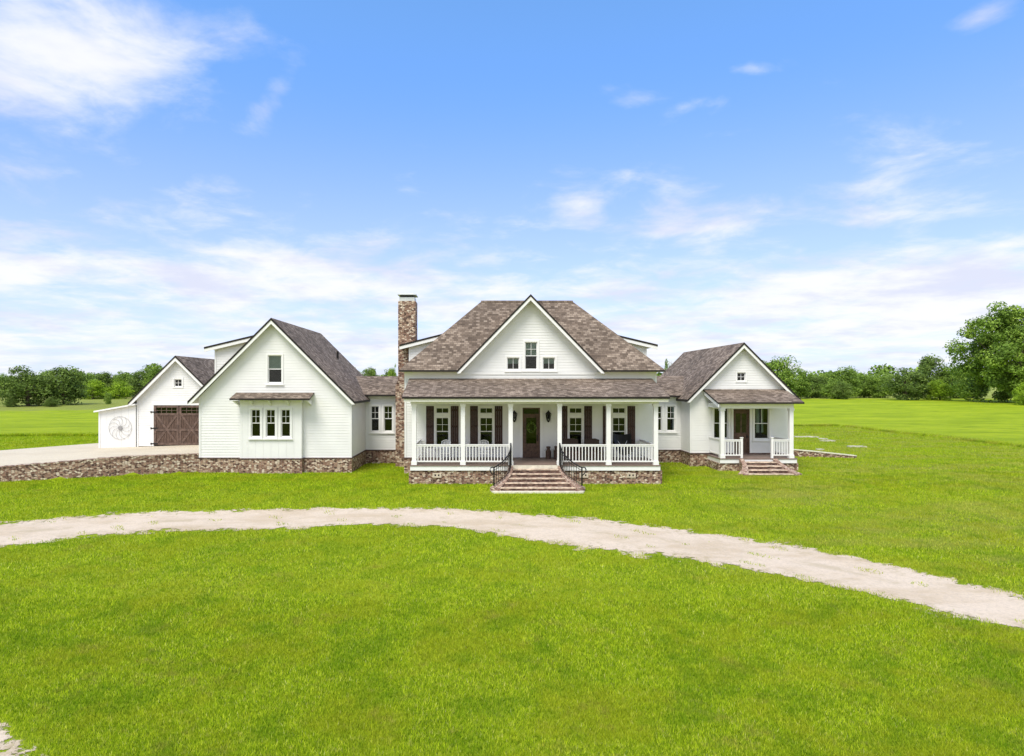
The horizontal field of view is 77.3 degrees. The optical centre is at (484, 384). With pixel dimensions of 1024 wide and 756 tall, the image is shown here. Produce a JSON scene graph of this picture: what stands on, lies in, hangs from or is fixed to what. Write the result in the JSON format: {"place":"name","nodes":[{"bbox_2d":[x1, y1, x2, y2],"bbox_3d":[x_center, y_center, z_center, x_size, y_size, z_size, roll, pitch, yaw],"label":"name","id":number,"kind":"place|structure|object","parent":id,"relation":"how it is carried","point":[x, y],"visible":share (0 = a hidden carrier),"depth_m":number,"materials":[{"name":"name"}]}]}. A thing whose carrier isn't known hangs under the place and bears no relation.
{"place":"outdoors","nodes":[
{"label":"outdoors","id":0,"kind":"place"},
{"bbox_2d":[0,442,198,465],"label":"concrete driveway","id":1,"kind":"structure","parent":0,"point":[45,454],"depth_m":36.41,"materials":[{"name":"beige concrete"}]},
{"bbox_2d":[93,356,214,447],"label":"garage","id":2,"kind":"structure","parent":1,"relation":"on","point":[157,410],"depth_m":39.49,"materials":[{"name":"white paint"}]},
{"bbox_2d":[109,416,131,438],"bbox_3d":[-22.440,2.640,39.365,1.418,1.418,0.030,0,0,0],"label":"wheel ornament","id":3,"kind":"object","parent":2,"relation":"attached to","point":[119,427],"visible":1,"depth_m":39.37,"materials":[{"name":"grey metal"}]},
{"bbox_2d":[150,406,178,444],"bbox_3d":[-19.755,2.490,39.495,1.730,2.440,0.100,0,0,0],"label":"garage door","id":4,"kind":"structure","parent":2,"relation":"in","point":[166,425],"depth_m":39.49,"materials":[{"name":"brown wood"}]},
{"bbox_2d":[173,378,182,387],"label":"window","id":5,"kind":"structure","parent":2,"relation":"in","point":[174,379],"depth_m":39.46,"materials":[{"name":"white wood"}]},
{"bbox_2d":[179,406,198,444],"bbox_3d":[-18.100,2.490,39.512,1.530,2.440,0.065,0,0,0],"label":"garage door","id":6,"kind":"structure","parent":2,"relation":"in","point":[188,422],"depth_m":39.51,"materials":[{"name":"brown wood"}]},
{"bbox_2d":[0,425,1023,755],"bbox_3d":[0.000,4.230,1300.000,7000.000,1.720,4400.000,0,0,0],"label":"lawn ground","id":7,"kind":"structure","parent":0,"point":[448,556],"depth_m":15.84,"materials":[{"name":"green plant"}]},
{"bbox_2d":[0,373,12,393],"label":"tree","id":8,"kind":"object","parent":7,"relation":"on","point":[1,374],"visible":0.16,"depth_m":166.25,"materials":[{"name":"green plant"}]},
{"bbox_2d":[2,397,17,406],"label":"shrub","id":9,"kind":"object","parent":7,"relation":"on","point":[8,403],"visible":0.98,"depth_m":112.72,"materials":[{"name":"green plant"}]},
{"bbox_2d":[0,722,45,755],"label":"gravel drive","id":10,"kind":"structure","parent":7,"relation":"on","point":[13,745],"depth_m":8.99,"materials":[{"name":"beige gravel"}]},
{"bbox_2d":[0,365,59,405],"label":"tree","id":11,"kind":"object","parent":7,"relation":"on","point":[17,384],"visible":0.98,"depth_m":114.84,"materials":[{"name":"green plant"}]},
{"bbox_2d":[29,369,60,396],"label":"tree","id":12,"kind":"object","parent":7,"relation":"on","point":[45,380],"visible":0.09,"depth_m":164.55,"materials":[{"name":"green plant"}]},
{"bbox_2d":[41,365,91,404],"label":"tree","id":13,"kind":"object","parent":7,"relation":"on","point":[70,392],"visible":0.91,"depth_m":118.99,"materials":[{"name":"green plant"}]},
{"bbox_2d":[64,368,95,397],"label":"tree","id":14,"kind":"object","parent":7,"relation":"on","point":[90,375],"visible":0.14,"depth_m":159.05,"materials":[{"name":"green plant"}]},
{"bbox_2d":[81,379,105,398],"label":"tree","id":15,"kind":"object","parent":7,"relation":"on","point":[98,385],"visible":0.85,"depth_m":149.48,"materials":[{"name":"green plant"}]},
{"bbox_2d":[0,453,198,481],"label":"retaining wall","id":16,"kind":"structure","parent":7,"relation":"on","point":[137,464],"depth_m":32.29,"materials":[{"name":"stone"}]},
{"bbox_2d":[94,371,116,396],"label":"tree","id":17,"kind":"object","parent":7,"relation":"on","point":[104,376],"visible":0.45,"depth_m":169.59,"materials":[{"name":"green plant"}]},
{"bbox_2d":[103,391,111,403],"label":"shrub","id":18,"kind":"object","parent":7,"relation":"on","point":[106,396],"visible":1,"depth_m":121.67,"materials":[{"name":"green plant"}]},
{"bbox_2d":[101,378,134,398],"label":"tree","id":19,"kind":"object","parent":7,"relation":"on","point":[126,391],"visible":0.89,"depth_m":149.03,"materials":[{"name":"green plant"}]},
{"bbox_2d":[108,372,131,396],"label":"tree","id":20,"kind":"object","parent":7,"relation":"on","point":[124,377],"visible":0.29,"depth_m":170.65,"materials":[{"name":"green plant"}]},
{"bbox_2d":[126,364,152,395],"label":"tree","id":21,"kind":"object","parent":7,"relation":"on","point":[135,380],"visible":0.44,"depth_m":164.05,"materials":[{"name":"green plant"}]},
{"bbox_2d":[141,363,162,385],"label":"tree","id":22,"kind":"object","parent":7,"relation":"on","point":[154,371],"visible":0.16,"depth_m":162.12,"materials":[{"name":"green plant"}]},
{"bbox_2d":[362,368,377,375],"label":"tree","id":23,"kind":"object","parent":7,"relation":"on","point":[371,372],"visible":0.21,"depth_m":167.35,"materials":[{"name":"green plant"}]},
{"bbox_2d":[387,363,396,375],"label":"tree","id":24,"kind":"object","parent":7,"relation":"on","point":[391,372],"visible":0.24,"depth_m":149.58,"materials":[{"name":"green plant"}]},
{"bbox_2d":[187,293,803,492],"bbox_3d":[1.125,-0.055,37.750,33.350,10.370,18.500,0,0,0],"label":"farmhouse","id":25,"kind":"object","parent":7,"relation":"on","point":[272,395],"visible":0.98,"depth_m":33.65,"materials":[{"name":"white paint"}]},
{"bbox_2d":[248,407,262,439],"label":"window","id":26,"kind":"structure","parent":25,"relation":"in","point":[251,437],"depth_m":33.32,"materials":[{"name":"white wood"}]},
{"bbox_2d":[263,407,277,439],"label":"window","id":27,"kind":"structure","parent":25,"relation":"in","point":[266,437],"depth_m":33.32,"materials":[{"name":"white wood"}]},
{"bbox_2d":[265,353,283,384],"bbox_3d":[-11.065,-0.827,33.740,0.990,1.684,0.260,0,0,0],"label":"window","id":28,"kind":"structure","parent":25,"relation":"in","point":[274,361],"depth_m":33.73,"materials":[{"name":"white glass"}]},
{"bbox_2d":[278,407,292,439],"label":"window","id":29,"kind":"structure","parent":25,"relation":"in","point":[281,437],"depth_m":33.32,"materials":[{"name":"white wood"}]},
{"bbox_2d":[368,404,380,433],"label":"window","id":30,"kind":"structure","parent":25,"relation":"in","point":[371,431],"depth_m":37.75,"materials":[{"name":"white wood"}]},
{"bbox_2d":[381,404,394,433],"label":"window","id":31,"kind":"structure","parent":25,"relation":"in","point":[384,431],"depth_m":37.75,"materials":[{"name":"white wood"}]},
{"bbox_2d":[434,416,449,448],"bbox_3d":[-2.230,2.479,33.525,0.930,1.753,0.230,0,0,0],"label":"window","id":32,"kind":"structure","parent":25,"relation":"in","point":[435,417],"depth_m":33.46,"materials":[{"name":"white wood"}]},
{"bbox_2d":[441,440,450,459],"bbox_3d":[-1.980,3.289,32.323,0.524,1.018,0.972,0,0,0],"label":"rocking chair","id":33,"kind":"object","parent":25,"relation":"on","point":[447,448],"visible":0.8,"depth_m":32.53,"materials":[{"name":"white wood"}]},
{"bbox_2d":[479,440,488,460],"bbox_3d":[-0.050,3.289,32.223,0.524,1.018,0.972,0,0,0],"label":"rocking chair","id":34,"kind":"object","parent":25,"relation":"on","point":[481,448],"visible":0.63,"depth_m":32.45,"materials":[{"name":"white wood"}]},
{"bbox_2d":[477,416,493,448],"bbox_3d":[0.070,2.479,33.525,0.930,1.753,0.230,0,0,0],"label":"window","id":35,"kind":"structure","parent":25,"relation":"in","point":[479,417],"depth_m":33.46,"materials":[{"name":"white wood"}]},
{"bbox_2d":[504,356,521,371],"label":"window","id":36,"kind":"structure","parent":25,"relation":"in","point":[508,359],"depth_m":33.52,"materials":[{"name":"white glass"}]},
{"bbox_2d":[522,340,539,371],"bbox_3d":[2.415,-1.517,33.540,0.910,1.664,0.260,0,0,0],"label":"window","id":37,"kind":"structure","parent":25,"relation":"in","point":[530,347],"depth_m":33.53,"materials":[{"name":"white glass"}]},
{"bbox_2d":[526,421,536,432],"bbox_3d":[2.413,2.201,33.422,0.591,0.643,0.214,0,0,0],"label":"wreath","id":38,"kind":"object","parent":25,"relation":"attached to","point":[529,430],"visible":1,"depth_m":33.41,"materials":[{"name":"green plant"}]},
{"bbox_2d":[523,408,539,456],"bbox_3d":[2.425,2.495,33.517,0.910,2.610,0.165,0,0,0],"label":"front door","id":39,"kind":"structure","parent":25,"relation":"in","point":[529,449],"depth_m":33.52,"materials":[{"name":"brown wood"}]},
{"bbox_2d":[545,446,550,458],"bbox_3d":[3.276,3.485,33.104,0.291,0.630,0.280,0,0,43],"label":"milk can","id":40,"kind":"object","parent":25,"relation":"on","point":[548,453],"visible":1,"depth_m":33.00,"materials":[{"name":"black metal"}]},
{"bbox_2d":[540,356,557,371],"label":"window","id":41,"kind":"structure","parent":25,"relation":"in","point":[544,359],"depth_m":33.46,"materials":[{"name":"white glass"}]},
{"bbox_2d":[554,446,556,458],"bbox_3d":[3.676,3.475,33.046,0.291,0.650,0.280,0,0,-43],"label":"milk can","id":42,"kind":"object","parent":25,"relation":"on","point":[555,452],"visible":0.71,"depth_m":32.95,"materials":[{"name":"orange metal"}]},
{"bbox_2d":[562,438,581,460],"bbox_3d":[4.350,3.260,32.165,0.920,1.080,0.810,0,0,0],"label":"wicker armchair","id":43,"kind":"object","parent":25,"relation":"on","point":[570,441],"visible":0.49,"depth_m":32.23,"materials":[{"name":"brown wicker"}]},
{"bbox_2d":[568,416,583,447],"bbox_3d":[4.750,2.461,33.547,0.850,1.718,0.185,0,0,0],"label":"window","id":44,"kind":"structure","parent":25,"relation":"in","point":[582,417],"depth_m":33.53,"materials":[{"name":"white wood"}]},
{"bbox_2d":[583,438,602,460],"bbox_3d":[5.420,3.260,32.165,0.920,1.080,0.810,0,0,0],"label":"wicker armchair","id":45,"kind":"object","parent":25,"relation":"on","point":[591,441],"visible":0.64,"depth_m":32.23,"materials":[{"name":"brown wicker"}]},
{"bbox_2d":[611,416,626,448],"bbox_3d":[7.010,2.479,33.525,0.930,1.753,0.230,0,0,0],"label":"window","id":46,"kind":"structure","parent":25,"relation":"in","point":[625,417],"depth_m":33.53,"materials":[{"name":"white wood"}]},
{"bbox_2d":[613,433,632,460],"bbox_3d":[6.950,3.130,32.175,0.943,1.361,0.850,0,0,0],"label":"sling chair","id":47,"kind":"object","parent":25,"relation":"on","point":[622,439],"visible":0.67,"depth_m":32.35,"materials":[{"name":"black metal"}]},
{"bbox_2d":[658,404,664,432],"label":"window","id":48,"kind":"structure","parent":25,"relation":"in","point":[660,405],"depth_m":38.15,"materials":[{"name":"white wood"}]},
{"bbox_2d":[665,404,677,432],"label":"window","id":49,"kind":"structure","parent":25,"relation":"in","point":[666,405],"depth_m":38.15,"materials":[{"name":"white wood"}]},
{"bbox_2d":[712,408,729,438],"bbox_3d":[13.425,2.170,36.447,1.010,1.940,0.185,0,0,0],"label":"window","id":50,"kind":"structure","parent":25,"relation":"in","point":[728,409],"depth_m":36.35,"materials":[{"name":"white wood"}]},
{"bbox_2d":[736,371,746,382],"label":"window","id":51,"kind":"structure","parent":25,"relation":"in","point":[745,372],"depth_m":36.37,"materials":[{"name":"white wood"}]},
{"bbox_2d":[734,409,749,452],"bbox_3d":[14.580,2.645,36.418,0.920,2.550,0.164,0,0,0],"label":"side door","id":52,"kind":"structure","parent":25,"relation":"in","point":[741,417],"depth_m":36.43,"materials":[{"name":"brown wood"}]},
{"bbox_2d":[752,408,770,440],"bbox_3d":[15.740,2.203,36.480,1.100,2.005,0.340,0,0,0],"label":"window","id":53,"kind":"structure","parent":25,"relation":"in","point":[757,423],"depth_m":36.43,"materials":[{"name":"white wood"}]},
{"bbox_2d":[0,363,1002,396],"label":"woodland","id":54,"kind":"object","parent":7,"relation":"on","point":[881,370],"visible":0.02,"depth_m":189.67,"materials":[{"name":"green plant"}]},
{"bbox_2d":[0,507,1023,627],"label":"gravel drive","id":55,"kind":"structure","parent":7,"relation":"on","point":[944,594],"depth_m":21.10,"materials":[{"name":"beige gravel"}]},
{"bbox_2d":[663,359,671,372],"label":"tree","id":56,"kind":"object","parent":7,"relation":"on","point":[666,366],"visible":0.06,"depth_m":120.18,"materials":[{"name":"green plant"}]},
{"bbox_2d":[767,354,802,394],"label":"tree","id":57,"kind":"object","parent":7,"relation":"on","point":[782,373],"visible":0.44,"depth_m":145.94,"materials":[{"name":"green plant"}]},
{"bbox_2d":[786,366,815,398],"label":"tree","id":58,"kind":"object","parent":7,"relation":"on","point":[805,389],"visible":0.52,"depth_m":153.22,"materials":[{"name":"green plant"}]},
{"bbox_2d":[794,436,818,437],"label":"stone slab","id":59,"kind":"structure","parent":7,"relation":"on","point":[806,436],"depth_m":56.05,"materials":[{"name":"grey stone"}]},
{"bbox_2d":[802,375,831,397],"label":"tree","id":60,"kind":"object","parent":7,"relation":"on","point":[816,393],"visible":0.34,"depth_m":160.60,"materials":[{"name":"green plant"}]},
{"bbox_2d":[813,370,832,397],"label":"tree","id":61,"kind":"object","parent":7,"relation":"on","point":[822,375],"visible":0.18,"depth_m":167.10,"materials":[{"name":"green plant"}]},
{"bbox_2d":[794,449,856,457],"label":"retaining wall","id":62,"kind":"structure","parent":7,"relation":"on","point":[802,453],"depth_m":40.84,"materials":[{"name":"stone"}]},
{"bbox_2d":[818,379,850,398],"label":"tree","id":63,"kind":"object","parent":7,"relation":"on","point":[825,390],"visible":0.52,"depth_m":149.22,"materials":[{"name":"green plant"}]},
{"bbox_2d":[831,379,854,398],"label":"tree","id":64,"kind":"object","parent":7,"relation":"on","point":[845,387],"visible":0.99,"depth_m":145.33,"materials":[{"name":"green plant"}]},
{"bbox_2d":[827,365,864,397],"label":"tree","id":65,"kind":"object","parent":7,"relation":"on","point":[847,375],"visible":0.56,"depth_m":158.50,"materials":[{"name":"green plant"}]},
{"bbox_2d":[852,372,878,397],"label":"tree","id":66,"kind":"object","parent":7,"relation":"on","point":[862,376],"visible":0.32,"depth_m":163.89,"materials":[{"name":"green plant"}]},
{"bbox_2d":[862,373,894,397],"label":"tree","id":67,"kind":"object","parent":7,"relation":"on","point":[876,382],"visible":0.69,"depth_m":159.32,"materials":[{"name":"green plant"}]},
{"bbox_2d":[875,367,934,400],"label":"tree","id":68,"kind":"object","parent":7,"relation":"on","point":[899,388],"visible":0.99,"depth_m":140.59,"materials":[{"name":"green plant"}]},
{"bbox_2d":[917,353,949,397],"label":"tree","id":69,"kind":"object","parent":7,"relation":"on","point":[927,363],"visible":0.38,"depth_m":156.32,"materials":[{"name":"green plant"}]},
{"bbox_2d":[925,379,955,400],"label":"tree","id":70,"kind":"object","parent":7,"relation":"on","point":[939,389],"visible":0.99,"depth_m":139.08,"materials":[{"name":"green plant"}]},
{"bbox_2d":[937,364,970,398],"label":"tree","id":71,"kind":"object","parent":7,"relation":"on","point":[950,378],"visible":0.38,"depth_m":154.68,"materials":[{"name":"green plant"}]},
{"bbox_2d":[957,375,992,397],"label":"tree","id":72,"kind":"object","parent":7,"relation":"on","point":[978,390],"visible":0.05,"depth_m":158.48,"materials":[{"name":"green plant"}]},
{"bbox_2d":[944,301,1023,402],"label":"oak tree","id":73,"kind":"object","parent":7,"relation":"on","point":[983,364],"visible":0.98,"depth_m":127.35,"materials":[{"name":"green plant"}]},
{"bbox_2d":[0,387,1023,479],"bbox_3d":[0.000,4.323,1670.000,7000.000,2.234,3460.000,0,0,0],"label":"field grass","id":74,"kind":"structure","parent":0,"point":[996,420],"depth_m":89.50,"materials":[{"name":"green plant"}]},
{"bbox_2d":[42,397,59,406],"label":"shrub","id":75,"kind":"object","parent":74,"relation":"on","point":[50,404],"visible":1,"depth_m":113.64,"materials":[{"name":"green plant"}]},
{"bbox_2d":[1012,382,1023,405],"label":"shrub","id":76,"kind":"object","parent":74,"relation":"on","point":[1021,395],"visible":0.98,"depth_m":118.41,"materials":[{"name":"green plant"}]},
{"bbox_2d":[0,423,1023,447],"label":"tall grass","id":77,"kind":"structure","parent":0,"point":[796,424],"depth_m":52.86,"materials":[{"name":"green plant"}]},
{"bbox_2d":[0,0,1023,377],"label":"sky","id":78,"kind":"structure","parent":0,"point":[827,185],"materials":[{"name":"blue"}]}
]}

